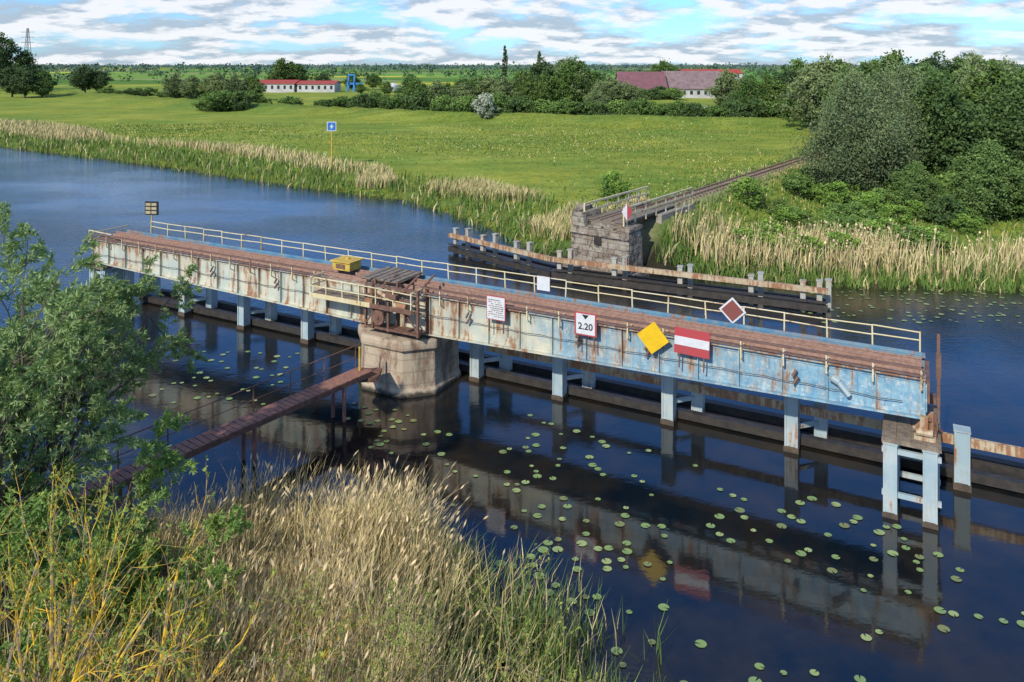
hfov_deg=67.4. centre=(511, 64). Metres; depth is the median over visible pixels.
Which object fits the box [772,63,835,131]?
deciduous tree
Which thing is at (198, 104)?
round bush
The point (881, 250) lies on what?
reed bed
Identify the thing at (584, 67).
deciduous tree
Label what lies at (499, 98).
hedge bush
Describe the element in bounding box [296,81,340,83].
roof
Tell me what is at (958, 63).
deciduous tree
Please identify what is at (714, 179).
embankment grass
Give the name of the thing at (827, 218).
shrub
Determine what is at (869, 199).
shrub
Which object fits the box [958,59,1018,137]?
deciduous tree
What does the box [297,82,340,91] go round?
walls
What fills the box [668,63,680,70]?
deciduous tree
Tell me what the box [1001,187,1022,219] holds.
shrub
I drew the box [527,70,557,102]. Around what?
deciduous tree
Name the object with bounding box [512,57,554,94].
deciduous tree
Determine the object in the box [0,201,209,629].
willow tree
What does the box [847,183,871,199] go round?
shrub
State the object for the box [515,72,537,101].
deciduous tree
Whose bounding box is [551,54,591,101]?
deciduous tree
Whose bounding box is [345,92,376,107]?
hedge bush
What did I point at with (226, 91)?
hedge bush
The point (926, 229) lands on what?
shrub
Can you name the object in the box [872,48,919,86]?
deciduous tree
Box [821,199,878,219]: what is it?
shrub
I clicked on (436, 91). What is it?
deciduous tree
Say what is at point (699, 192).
railway track
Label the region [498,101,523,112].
hedge bush
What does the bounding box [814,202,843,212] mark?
shrub
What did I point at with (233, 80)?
deciduous tree
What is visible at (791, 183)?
shrub
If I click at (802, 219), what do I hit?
shrub
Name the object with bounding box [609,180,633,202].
bush
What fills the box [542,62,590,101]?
deciduous tree
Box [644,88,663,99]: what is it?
hedge bush
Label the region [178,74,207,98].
deciduous tree
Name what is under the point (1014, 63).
deciduous tree
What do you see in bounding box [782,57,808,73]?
deciduous tree
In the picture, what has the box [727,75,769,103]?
deciduous tree
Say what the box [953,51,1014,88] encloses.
deciduous tree
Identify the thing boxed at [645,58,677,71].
deciduous tree
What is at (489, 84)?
deciduous tree
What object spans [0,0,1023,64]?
sky
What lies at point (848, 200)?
shrub
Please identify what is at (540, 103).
hedge bush
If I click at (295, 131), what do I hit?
meadow grass
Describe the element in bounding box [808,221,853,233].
shrub
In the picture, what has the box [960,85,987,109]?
deciduous tree
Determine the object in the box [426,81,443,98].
deciduous tree
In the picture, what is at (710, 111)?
hedge bush
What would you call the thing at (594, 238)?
stone abutment
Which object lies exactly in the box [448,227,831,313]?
pile fender
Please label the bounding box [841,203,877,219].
shrub
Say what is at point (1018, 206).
shrub
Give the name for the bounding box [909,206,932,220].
shrub
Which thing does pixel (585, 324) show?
clearance sign
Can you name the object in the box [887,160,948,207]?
deciduous tree
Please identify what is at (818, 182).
shrub
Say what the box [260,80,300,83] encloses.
roof
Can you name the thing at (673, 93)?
hedge bush
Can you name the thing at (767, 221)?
shrub
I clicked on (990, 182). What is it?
deciduous tree
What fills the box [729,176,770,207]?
shrub
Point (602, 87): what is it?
willow tree
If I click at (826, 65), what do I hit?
deciduous tree
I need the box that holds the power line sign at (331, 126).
[327,122,335,164]
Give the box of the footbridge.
[0,344,381,530]
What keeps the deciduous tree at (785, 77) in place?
on the ground at (64, 101)
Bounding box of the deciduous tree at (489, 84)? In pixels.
[471,74,506,96]
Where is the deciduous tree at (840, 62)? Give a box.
[818,58,847,76]
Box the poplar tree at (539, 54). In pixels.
[536,51,542,71]
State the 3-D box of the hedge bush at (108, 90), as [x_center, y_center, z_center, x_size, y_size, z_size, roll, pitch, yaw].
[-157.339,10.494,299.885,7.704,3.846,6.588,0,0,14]
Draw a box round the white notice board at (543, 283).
[537,275,549,291]
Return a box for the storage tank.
[390,83,402,90]
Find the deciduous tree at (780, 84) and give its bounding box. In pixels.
[763,77,797,102]
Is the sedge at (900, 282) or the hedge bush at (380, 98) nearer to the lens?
the sedge at (900, 282)
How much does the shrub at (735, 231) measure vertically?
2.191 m
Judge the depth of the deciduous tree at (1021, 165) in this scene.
61.45 m
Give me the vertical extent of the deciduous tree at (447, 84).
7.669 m
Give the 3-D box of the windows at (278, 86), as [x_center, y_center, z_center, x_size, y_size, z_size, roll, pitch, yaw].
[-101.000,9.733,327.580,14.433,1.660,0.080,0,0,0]
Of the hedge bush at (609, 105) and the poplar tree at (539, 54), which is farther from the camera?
the poplar tree at (539, 54)
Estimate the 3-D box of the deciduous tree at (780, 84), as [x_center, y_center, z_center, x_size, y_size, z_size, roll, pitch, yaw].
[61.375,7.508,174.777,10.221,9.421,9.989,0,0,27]
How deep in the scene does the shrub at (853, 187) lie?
66.44 m
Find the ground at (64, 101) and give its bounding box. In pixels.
[0,65,1023,681]
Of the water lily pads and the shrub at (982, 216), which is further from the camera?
the shrub at (982, 216)
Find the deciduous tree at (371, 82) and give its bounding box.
[364,74,381,87]
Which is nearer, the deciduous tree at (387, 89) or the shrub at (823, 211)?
the shrub at (823, 211)
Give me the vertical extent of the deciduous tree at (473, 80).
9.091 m
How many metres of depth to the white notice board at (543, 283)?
30.18 m
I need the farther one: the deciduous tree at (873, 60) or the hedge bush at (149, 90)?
the hedge bush at (149, 90)
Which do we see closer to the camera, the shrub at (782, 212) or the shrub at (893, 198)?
the shrub at (782, 212)
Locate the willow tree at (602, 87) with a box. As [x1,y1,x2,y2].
[583,80,619,103]
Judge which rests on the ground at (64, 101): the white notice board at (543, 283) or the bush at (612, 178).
the bush at (612, 178)
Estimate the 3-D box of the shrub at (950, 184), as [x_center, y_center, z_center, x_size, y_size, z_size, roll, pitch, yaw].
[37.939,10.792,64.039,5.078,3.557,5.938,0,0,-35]
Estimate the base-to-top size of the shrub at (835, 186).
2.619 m
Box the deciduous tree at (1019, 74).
[1011,69,1023,76]
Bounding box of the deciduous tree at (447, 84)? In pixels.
[442,81,457,97]
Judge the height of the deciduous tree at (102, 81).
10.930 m
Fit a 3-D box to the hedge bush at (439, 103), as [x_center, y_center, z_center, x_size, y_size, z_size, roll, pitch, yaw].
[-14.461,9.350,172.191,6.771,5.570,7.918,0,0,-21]
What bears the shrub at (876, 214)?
on the ground at (64, 101)
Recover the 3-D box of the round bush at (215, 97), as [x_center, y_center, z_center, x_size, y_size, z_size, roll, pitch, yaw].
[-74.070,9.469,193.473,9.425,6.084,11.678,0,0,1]
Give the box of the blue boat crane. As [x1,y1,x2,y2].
[347,74,362,90]
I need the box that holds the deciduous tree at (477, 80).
[470,77,491,95]
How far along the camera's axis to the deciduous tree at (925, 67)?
107.86 m
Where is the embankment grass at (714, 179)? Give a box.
[625,146,1023,266]
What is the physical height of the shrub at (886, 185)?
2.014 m
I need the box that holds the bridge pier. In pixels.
[358,323,460,398]
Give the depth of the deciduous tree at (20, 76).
270.43 m
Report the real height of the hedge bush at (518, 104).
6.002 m
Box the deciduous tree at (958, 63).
[951,55,987,74]
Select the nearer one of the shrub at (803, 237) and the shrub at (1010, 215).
the shrub at (803, 237)
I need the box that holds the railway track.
[599,150,825,222]
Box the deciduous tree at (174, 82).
[161,72,186,97]
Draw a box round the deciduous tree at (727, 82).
[704,67,745,104]
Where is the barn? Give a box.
[615,72,667,98]
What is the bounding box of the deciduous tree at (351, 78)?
[341,73,361,89]
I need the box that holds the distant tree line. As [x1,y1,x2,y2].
[33,61,1023,70]
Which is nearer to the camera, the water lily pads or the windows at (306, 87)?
the water lily pads
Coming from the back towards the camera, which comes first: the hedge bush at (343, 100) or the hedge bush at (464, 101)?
the hedge bush at (343, 100)
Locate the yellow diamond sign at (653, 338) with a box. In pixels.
[637,322,668,353]
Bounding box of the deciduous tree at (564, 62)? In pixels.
[555,56,591,79]
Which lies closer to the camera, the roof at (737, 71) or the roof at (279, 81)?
the roof at (279, 81)
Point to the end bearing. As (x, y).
(922, 432)
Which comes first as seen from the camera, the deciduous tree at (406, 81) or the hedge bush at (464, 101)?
the hedge bush at (464, 101)
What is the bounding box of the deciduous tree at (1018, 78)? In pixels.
[981,66,1023,104]
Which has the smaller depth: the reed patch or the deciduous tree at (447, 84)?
the reed patch
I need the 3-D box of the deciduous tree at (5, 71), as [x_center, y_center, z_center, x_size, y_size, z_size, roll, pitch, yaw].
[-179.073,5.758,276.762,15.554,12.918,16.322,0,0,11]
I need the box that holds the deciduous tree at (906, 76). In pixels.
[871,54,932,176]
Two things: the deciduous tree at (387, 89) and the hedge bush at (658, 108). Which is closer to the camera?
the hedge bush at (658, 108)
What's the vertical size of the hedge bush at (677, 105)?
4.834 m
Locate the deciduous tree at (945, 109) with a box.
[890,70,1005,178]
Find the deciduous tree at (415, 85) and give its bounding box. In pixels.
[400,78,432,98]
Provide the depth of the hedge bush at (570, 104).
161.82 m
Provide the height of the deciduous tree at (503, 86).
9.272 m
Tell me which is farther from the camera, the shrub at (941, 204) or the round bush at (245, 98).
the round bush at (245, 98)
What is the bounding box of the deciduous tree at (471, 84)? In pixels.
[467,82,476,93]
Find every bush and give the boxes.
[0,318,103,485]
[0,405,252,681]
[0,521,248,681]
[97,87,115,93]
[121,88,138,94]
[132,87,148,94]
[145,87,158,95]
[190,96,225,110]
[201,90,239,111]
[209,90,233,94]
[222,90,253,110]
[241,90,263,101]
[254,96,272,103]
[276,96,303,104]
[313,99,332,106]
[330,96,350,107]
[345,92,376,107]
[365,90,389,107]
[373,95,386,107]
[379,97,395,109]
[385,93,404,108]
[389,90,432,110]
[394,98,416,109]
[430,94,457,110]
[446,101,463,111]
[450,95,476,111]
[462,95,491,112]
[487,91,514,112]
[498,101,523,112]
[501,94,535,112]
[523,99,557,112]
[539,102,570,113]
[554,97,583,114]
[571,97,607,114]
[592,170,632,200]
[597,99,632,114]
[597,103,613,114]
[602,103,620,113]
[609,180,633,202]
[621,97,665,115]
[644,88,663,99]
[651,85,669,99]
[653,102,672,115]
[659,87,686,99]
[662,99,695,115]
[670,101,706,116]
[701,104,727,116]
[712,102,737,116]
[717,98,744,106]
[732,97,781,117]
[760,98,808,117]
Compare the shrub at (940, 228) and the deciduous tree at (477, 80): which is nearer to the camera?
the shrub at (940, 228)
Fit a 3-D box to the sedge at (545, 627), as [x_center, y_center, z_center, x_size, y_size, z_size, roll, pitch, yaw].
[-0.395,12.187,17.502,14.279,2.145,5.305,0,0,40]
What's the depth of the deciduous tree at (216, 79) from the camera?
252.16 m
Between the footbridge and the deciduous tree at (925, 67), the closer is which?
the footbridge
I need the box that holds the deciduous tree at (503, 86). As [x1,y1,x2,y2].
[489,75,521,98]
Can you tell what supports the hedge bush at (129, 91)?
on the ground at (64, 101)
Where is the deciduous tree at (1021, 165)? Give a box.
[1012,160,1023,175]
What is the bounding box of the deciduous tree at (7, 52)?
[0,32,36,87]
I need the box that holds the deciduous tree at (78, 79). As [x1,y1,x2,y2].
[67,64,108,91]
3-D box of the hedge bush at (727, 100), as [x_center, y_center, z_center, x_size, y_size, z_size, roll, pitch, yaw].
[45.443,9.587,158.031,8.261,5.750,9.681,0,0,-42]
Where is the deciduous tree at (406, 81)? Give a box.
[391,74,429,95]
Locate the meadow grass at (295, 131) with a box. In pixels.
[8,114,901,215]
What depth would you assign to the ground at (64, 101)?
120.82 m
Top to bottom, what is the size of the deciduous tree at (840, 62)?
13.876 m
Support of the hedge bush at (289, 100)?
on the ground at (64, 101)
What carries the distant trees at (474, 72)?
on the ground at (64, 101)
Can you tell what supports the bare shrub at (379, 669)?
on the ground at (64, 101)
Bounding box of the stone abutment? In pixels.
[563,186,693,275]
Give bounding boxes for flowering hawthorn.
[470,92,499,117]
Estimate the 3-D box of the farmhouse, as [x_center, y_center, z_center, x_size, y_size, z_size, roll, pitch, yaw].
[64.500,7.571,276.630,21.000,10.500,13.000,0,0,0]
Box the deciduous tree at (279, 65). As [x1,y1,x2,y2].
[263,57,309,80]
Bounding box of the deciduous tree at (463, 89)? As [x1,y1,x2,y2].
[447,81,477,100]
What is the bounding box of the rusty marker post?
[936,334,940,413]
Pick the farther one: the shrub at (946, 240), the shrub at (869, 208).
the shrub at (869, 208)
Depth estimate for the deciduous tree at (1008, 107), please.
67.83 m
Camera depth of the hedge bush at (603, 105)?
162.97 m
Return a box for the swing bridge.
[89,221,943,438]
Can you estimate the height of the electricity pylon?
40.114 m
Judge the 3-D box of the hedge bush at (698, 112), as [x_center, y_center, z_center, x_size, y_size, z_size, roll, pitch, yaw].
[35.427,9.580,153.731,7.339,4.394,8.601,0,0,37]
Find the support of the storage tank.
on the ground at (64, 101)
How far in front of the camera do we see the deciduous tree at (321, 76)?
355.14 m
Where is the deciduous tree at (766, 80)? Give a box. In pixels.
[734,73,784,103]
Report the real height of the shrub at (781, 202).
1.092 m
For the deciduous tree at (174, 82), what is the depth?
252.93 m
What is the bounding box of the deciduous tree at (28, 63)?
[9,49,42,73]
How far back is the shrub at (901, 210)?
58.01 m
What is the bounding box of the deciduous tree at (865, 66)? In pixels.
[816,60,903,130]
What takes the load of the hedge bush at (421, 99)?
on the ground at (64, 101)
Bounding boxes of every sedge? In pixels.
[0,127,631,256]
[267,495,668,681]
[653,213,1023,293]
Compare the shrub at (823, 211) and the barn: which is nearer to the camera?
the shrub at (823, 211)
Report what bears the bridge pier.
in the river water
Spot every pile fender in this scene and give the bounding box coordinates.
[142,282,1023,493]
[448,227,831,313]
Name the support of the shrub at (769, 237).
on the ground at (64, 101)
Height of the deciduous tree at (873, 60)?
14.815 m
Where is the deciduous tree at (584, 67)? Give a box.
[570,60,599,104]
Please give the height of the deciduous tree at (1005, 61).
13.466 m
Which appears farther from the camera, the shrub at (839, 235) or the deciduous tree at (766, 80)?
the deciduous tree at (766, 80)
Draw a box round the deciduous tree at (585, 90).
[554,68,595,101]
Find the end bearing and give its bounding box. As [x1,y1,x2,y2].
[912,412,935,443]
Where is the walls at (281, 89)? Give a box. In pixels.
[264,83,296,92]
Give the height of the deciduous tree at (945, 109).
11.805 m
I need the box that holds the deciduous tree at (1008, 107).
[943,77,1023,169]
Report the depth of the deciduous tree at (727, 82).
184.04 m
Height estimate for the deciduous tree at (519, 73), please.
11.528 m
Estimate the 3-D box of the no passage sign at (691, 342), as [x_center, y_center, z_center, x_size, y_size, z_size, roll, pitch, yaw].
[5.820,9.240,24.869,1.150,1.320,0.066,2,1,28]
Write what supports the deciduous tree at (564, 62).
on the ground at (64, 101)
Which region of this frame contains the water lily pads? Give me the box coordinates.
[116,287,1023,681]
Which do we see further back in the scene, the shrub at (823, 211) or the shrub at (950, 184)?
the shrub at (950, 184)
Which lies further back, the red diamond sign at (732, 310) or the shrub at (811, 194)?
the shrub at (811, 194)
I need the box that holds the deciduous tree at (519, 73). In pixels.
[509,69,530,99]
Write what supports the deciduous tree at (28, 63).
on the ground at (64, 101)
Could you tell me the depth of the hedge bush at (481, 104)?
168.04 m
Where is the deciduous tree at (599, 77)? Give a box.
[591,71,603,80]
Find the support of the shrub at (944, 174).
on the ground at (64, 101)
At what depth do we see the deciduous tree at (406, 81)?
207.60 m
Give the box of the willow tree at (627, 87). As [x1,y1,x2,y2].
[611,82,647,102]
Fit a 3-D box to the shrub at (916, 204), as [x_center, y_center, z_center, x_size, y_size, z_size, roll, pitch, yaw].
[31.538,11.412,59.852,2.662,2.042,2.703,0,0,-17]
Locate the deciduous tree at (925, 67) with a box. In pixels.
[909,61,963,91]
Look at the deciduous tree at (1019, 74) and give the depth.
103.19 m
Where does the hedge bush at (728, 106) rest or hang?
on the ground at (64, 101)
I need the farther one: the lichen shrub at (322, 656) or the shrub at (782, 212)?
the shrub at (782, 212)
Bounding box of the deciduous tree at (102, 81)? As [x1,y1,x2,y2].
[85,68,114,92]
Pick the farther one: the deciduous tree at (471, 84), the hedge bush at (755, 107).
the deciduous tree at (471, 84)
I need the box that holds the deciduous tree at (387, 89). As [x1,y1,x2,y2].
[379,81,393,93]
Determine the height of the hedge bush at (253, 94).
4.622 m
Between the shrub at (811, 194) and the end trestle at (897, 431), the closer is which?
the end trestle at (897, 431)
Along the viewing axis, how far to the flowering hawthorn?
156.05 m
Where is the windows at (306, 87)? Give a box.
[299,86,332,89]
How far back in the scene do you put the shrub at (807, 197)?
66.34 m
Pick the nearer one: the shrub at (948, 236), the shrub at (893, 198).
the shrub at (948, 236)
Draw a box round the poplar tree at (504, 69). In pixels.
[502,45,507,76]
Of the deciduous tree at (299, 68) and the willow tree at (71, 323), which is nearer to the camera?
the willow tree at (71, 323)
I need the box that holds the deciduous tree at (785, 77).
[771,65,804,94]
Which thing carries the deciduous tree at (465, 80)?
on the ground at (64, 101)
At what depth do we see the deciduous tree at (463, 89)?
195.83 m
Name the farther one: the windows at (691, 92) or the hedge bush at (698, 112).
the windows at (691, 92)
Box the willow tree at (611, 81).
[588,75,631,99]
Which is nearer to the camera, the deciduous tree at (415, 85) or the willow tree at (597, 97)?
the willow tree at (597, 97)
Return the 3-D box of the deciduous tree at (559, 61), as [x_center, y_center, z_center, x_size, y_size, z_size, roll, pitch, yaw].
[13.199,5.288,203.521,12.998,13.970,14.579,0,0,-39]
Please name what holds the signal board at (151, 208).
attached to the swing bridge
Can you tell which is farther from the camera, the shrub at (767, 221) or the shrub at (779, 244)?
the shrub at (767, 221)
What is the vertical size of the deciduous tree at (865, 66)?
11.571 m
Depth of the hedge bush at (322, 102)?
207.14 m
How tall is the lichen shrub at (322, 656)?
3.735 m
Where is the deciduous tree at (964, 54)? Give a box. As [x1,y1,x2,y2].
[941,52,968,64]
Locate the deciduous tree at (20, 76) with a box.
[1,65,43,97]
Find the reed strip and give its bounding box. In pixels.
[0,118,388,176]
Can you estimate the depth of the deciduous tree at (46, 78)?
273.13 m
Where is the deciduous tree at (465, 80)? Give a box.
[449,78,469,91]
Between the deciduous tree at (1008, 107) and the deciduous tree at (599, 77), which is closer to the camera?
the deciduous tree at (1008, 107)
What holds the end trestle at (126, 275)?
in the river water
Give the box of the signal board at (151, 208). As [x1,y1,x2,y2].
[145,201,158,230]
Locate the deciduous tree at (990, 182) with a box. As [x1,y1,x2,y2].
[946,137,1023,219]
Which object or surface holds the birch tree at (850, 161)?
on the ground at (64, 101)
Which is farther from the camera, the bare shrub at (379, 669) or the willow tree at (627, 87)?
the willow tree at (627, 87)
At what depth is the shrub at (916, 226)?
51.06 m
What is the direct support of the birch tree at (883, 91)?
on the ground at (64, 101)
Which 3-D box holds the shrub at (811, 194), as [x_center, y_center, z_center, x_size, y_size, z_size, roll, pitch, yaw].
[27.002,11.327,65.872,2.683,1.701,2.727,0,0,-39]
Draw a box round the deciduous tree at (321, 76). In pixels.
[309,71,331,80]
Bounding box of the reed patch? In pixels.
[354,164,646,241]
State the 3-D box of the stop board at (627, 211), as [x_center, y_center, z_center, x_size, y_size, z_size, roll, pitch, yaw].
[7.000,9.235,46.725,0.660,1.650,0.070,0,0,0]
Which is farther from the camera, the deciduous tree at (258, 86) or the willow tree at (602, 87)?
the deciduous tree at (258, 86)
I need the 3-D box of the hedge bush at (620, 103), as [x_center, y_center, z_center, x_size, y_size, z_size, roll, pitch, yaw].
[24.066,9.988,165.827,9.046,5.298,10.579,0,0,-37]
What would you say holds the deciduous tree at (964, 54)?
on the ground at (64, 101)
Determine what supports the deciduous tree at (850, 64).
on the ground at (64, 101)
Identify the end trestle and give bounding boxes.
[89,264,160,315]
[881,404,941,529]
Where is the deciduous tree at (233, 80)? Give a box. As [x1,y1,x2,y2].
[221,73,252,92]
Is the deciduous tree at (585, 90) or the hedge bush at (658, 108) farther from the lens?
the deciduous tree at (585, 90)
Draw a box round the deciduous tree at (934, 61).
[910,50,961,76]
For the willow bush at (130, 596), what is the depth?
14.84 m
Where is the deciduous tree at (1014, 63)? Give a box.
[1009,59,1021,69]
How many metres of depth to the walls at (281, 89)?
327.63 m
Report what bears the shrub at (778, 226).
on the ground at (64, 101)
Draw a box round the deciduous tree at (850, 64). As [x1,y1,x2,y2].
[830,61,858,87]
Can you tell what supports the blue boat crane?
on the ground at (64, 101)
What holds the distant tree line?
on the ground at (64, 101)
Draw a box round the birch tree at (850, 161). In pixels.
[782,58,929,192]
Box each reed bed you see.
[0,438,629,681]
[668,193,1023,282]
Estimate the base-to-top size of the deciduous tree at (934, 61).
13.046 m
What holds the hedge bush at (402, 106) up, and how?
on the ground at (64, 101)
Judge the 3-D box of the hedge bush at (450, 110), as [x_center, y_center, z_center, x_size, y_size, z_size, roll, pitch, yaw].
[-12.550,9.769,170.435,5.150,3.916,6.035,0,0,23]
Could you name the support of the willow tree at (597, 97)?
on the ground at (64, 101)
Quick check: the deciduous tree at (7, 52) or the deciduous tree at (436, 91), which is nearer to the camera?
the deciduous tree at (436, 91)
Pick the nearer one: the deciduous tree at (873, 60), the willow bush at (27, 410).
the willow bush at (27, 410)
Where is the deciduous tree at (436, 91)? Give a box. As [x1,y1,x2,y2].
[427,78,452,98]
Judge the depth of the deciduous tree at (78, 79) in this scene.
314.60 m
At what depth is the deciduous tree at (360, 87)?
303.96 m
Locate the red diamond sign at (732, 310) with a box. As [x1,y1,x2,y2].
[719,297,745,322]
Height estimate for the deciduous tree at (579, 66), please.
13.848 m
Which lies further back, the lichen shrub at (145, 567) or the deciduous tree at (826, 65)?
the deciduous tree at (826, 65)
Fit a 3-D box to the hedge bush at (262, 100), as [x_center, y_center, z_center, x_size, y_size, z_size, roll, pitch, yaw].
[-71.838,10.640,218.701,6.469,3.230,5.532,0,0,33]
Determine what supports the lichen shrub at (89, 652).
on the ground at (64, 101)
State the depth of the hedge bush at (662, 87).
259.51 m
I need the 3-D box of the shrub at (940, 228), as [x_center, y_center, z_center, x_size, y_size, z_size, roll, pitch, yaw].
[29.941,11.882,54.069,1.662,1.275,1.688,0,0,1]
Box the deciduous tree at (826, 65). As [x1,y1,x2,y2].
[787,53,843,106]
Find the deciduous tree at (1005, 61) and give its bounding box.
[955,55,1017,102]
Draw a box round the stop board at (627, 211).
[622,203,631,226]
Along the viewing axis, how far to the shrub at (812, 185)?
66.86 m
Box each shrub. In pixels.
[0,443,299,681]
[0,454,232,681]
[132,568,377,681]
[218,561,474,681]
[339,543,601,681]
[722,227,759,251]
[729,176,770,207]
[745,221,796,249]
[751,229,790,253]
[757,218,776,230]
[761,234,789,256]
[766,204,789,219]
[767,198,788,206]
[771,204,806,229]
[779,206,818,228]
[780,172,820,195]
[782,232,829,263]
[790,165,815,180]
[794,218,813,229]
[798,186,815,198]
[806,183,822,198]
[808,176,831,190]
[808,187,841,200]
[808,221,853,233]
[810,181,855,204]
[811,212,844,226]
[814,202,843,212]
[814,229,869,259]
[815,190,838,206]
[815,209,838,223]
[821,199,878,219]
[822,212,874,233]
[825,176,871,197]
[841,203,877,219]
[843,191,865,203]
[843,220,885,245]
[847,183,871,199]
[851,187,906,208]
[851,192,892,216]
[858,212,895,228]
[863,216,899,239]
[869,180,896,198]
[877,203,915,225]
[883,224,941,253]
[898,198,929,222]
[899,226,940,254]
[904,224,939,239]
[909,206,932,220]
[918,191,972,228]
[923,230,960,256]
[929,224,949,233]
[930,171,962,198]
[932,172,969,202]
[936,233,966,255]
[943,200,994,226]
[949,211,986,235]
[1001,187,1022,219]
[1004,191,1023,220]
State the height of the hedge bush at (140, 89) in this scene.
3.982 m
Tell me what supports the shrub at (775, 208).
on the ground at (64, 101)
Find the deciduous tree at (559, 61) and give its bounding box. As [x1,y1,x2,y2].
[553,59,565,67]
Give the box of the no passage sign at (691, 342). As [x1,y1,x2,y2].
[674,326,709,372]
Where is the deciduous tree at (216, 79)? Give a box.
[198,71,231,93]
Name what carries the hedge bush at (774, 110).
on the ground at (64, 101)
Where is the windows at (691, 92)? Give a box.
[683,91,712,94]
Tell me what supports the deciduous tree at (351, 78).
on the ground at (64, 101)
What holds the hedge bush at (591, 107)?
on the ground at (64, 101)
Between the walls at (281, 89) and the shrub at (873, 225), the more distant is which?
the walls at (281, 89)
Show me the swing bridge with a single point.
(828, 370)
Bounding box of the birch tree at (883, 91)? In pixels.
[827,58,936,189]
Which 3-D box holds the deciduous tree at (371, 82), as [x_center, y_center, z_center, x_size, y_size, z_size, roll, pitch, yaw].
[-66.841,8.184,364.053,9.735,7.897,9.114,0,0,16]
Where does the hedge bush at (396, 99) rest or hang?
on the ground at (64, 101)
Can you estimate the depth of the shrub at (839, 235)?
47.59 m
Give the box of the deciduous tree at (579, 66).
[542,59,596,101]
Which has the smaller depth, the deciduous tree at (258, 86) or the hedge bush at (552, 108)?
the hedge bush at (552, 108)
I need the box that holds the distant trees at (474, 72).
[4,67,777,87]
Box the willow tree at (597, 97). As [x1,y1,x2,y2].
[582,88,607,103]
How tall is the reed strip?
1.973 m
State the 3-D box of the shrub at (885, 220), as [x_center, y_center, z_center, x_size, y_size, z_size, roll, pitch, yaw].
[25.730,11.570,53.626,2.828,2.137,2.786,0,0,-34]
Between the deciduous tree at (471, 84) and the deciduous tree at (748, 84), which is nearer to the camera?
the deciduous tree at (748, 84)
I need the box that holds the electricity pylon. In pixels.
[21,28,33,64]
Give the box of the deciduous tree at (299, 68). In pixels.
[271,61,311,80]
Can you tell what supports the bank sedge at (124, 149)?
on the ground at (64, 101)
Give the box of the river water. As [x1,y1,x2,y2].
[0,146,1023,681]
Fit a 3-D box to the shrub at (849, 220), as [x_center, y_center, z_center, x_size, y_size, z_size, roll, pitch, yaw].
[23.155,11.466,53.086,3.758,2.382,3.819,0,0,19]
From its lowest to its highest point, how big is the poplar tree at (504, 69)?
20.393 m
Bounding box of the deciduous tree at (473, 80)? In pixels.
[466,76,480,85]
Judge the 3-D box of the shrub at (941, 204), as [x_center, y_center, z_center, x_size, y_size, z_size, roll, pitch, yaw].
[32.727,11.034,58.254,3.975,2.819,4.658,0,0,28]
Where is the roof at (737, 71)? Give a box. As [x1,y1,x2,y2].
[678,69,742,73]
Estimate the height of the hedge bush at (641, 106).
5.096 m
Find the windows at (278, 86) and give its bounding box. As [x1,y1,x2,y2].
[265,85,291,88]
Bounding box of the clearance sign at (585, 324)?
[575,311,596,351]
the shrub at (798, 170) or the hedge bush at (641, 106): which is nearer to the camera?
the shrub at (798, 170)
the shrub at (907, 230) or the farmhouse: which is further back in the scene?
the farmhouse
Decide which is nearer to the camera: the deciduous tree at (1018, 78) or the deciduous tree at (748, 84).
the deciduous tree at (1018, 78)
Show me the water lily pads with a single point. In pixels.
(800, 553)
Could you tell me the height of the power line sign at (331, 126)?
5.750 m
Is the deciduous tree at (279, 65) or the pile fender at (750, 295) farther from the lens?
the deciduous tree at (279, 65)
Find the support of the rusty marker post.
on the end trestle at (897, 431)
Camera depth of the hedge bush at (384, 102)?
182.84 m
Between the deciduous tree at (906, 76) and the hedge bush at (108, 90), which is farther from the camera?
the hedge bush at (108, 90)
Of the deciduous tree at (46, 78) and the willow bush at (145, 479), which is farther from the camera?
the deciduous tree at (46, 78)
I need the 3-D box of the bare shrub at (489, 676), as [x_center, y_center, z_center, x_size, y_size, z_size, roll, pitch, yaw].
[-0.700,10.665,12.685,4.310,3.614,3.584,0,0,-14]
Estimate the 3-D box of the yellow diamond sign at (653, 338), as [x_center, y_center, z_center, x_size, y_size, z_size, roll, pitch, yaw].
[4.673,9.060,25.465,0.780,0.780,0.026,-44,-19,21]
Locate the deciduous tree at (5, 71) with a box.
[0,63,23,96]
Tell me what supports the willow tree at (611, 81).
on the ground at (64, 101)
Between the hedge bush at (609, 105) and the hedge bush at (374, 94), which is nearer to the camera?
the hedge bush at (609, 105)
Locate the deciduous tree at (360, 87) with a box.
[355,83,368,93]
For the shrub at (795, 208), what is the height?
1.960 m
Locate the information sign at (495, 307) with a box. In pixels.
[486,295,505,333]
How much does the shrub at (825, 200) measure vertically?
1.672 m
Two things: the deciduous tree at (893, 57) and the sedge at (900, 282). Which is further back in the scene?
the deciduous tree at (893, 57)
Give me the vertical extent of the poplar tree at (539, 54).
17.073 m
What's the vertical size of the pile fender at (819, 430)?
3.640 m
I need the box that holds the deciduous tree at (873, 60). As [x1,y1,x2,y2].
[868,58,881,66]
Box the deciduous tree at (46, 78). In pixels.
[25,70,60,97]
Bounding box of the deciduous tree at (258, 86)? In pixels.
[237,74,265,93]
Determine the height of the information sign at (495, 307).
1.340 m
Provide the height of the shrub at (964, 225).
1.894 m
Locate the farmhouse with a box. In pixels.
[662,71,720,97]

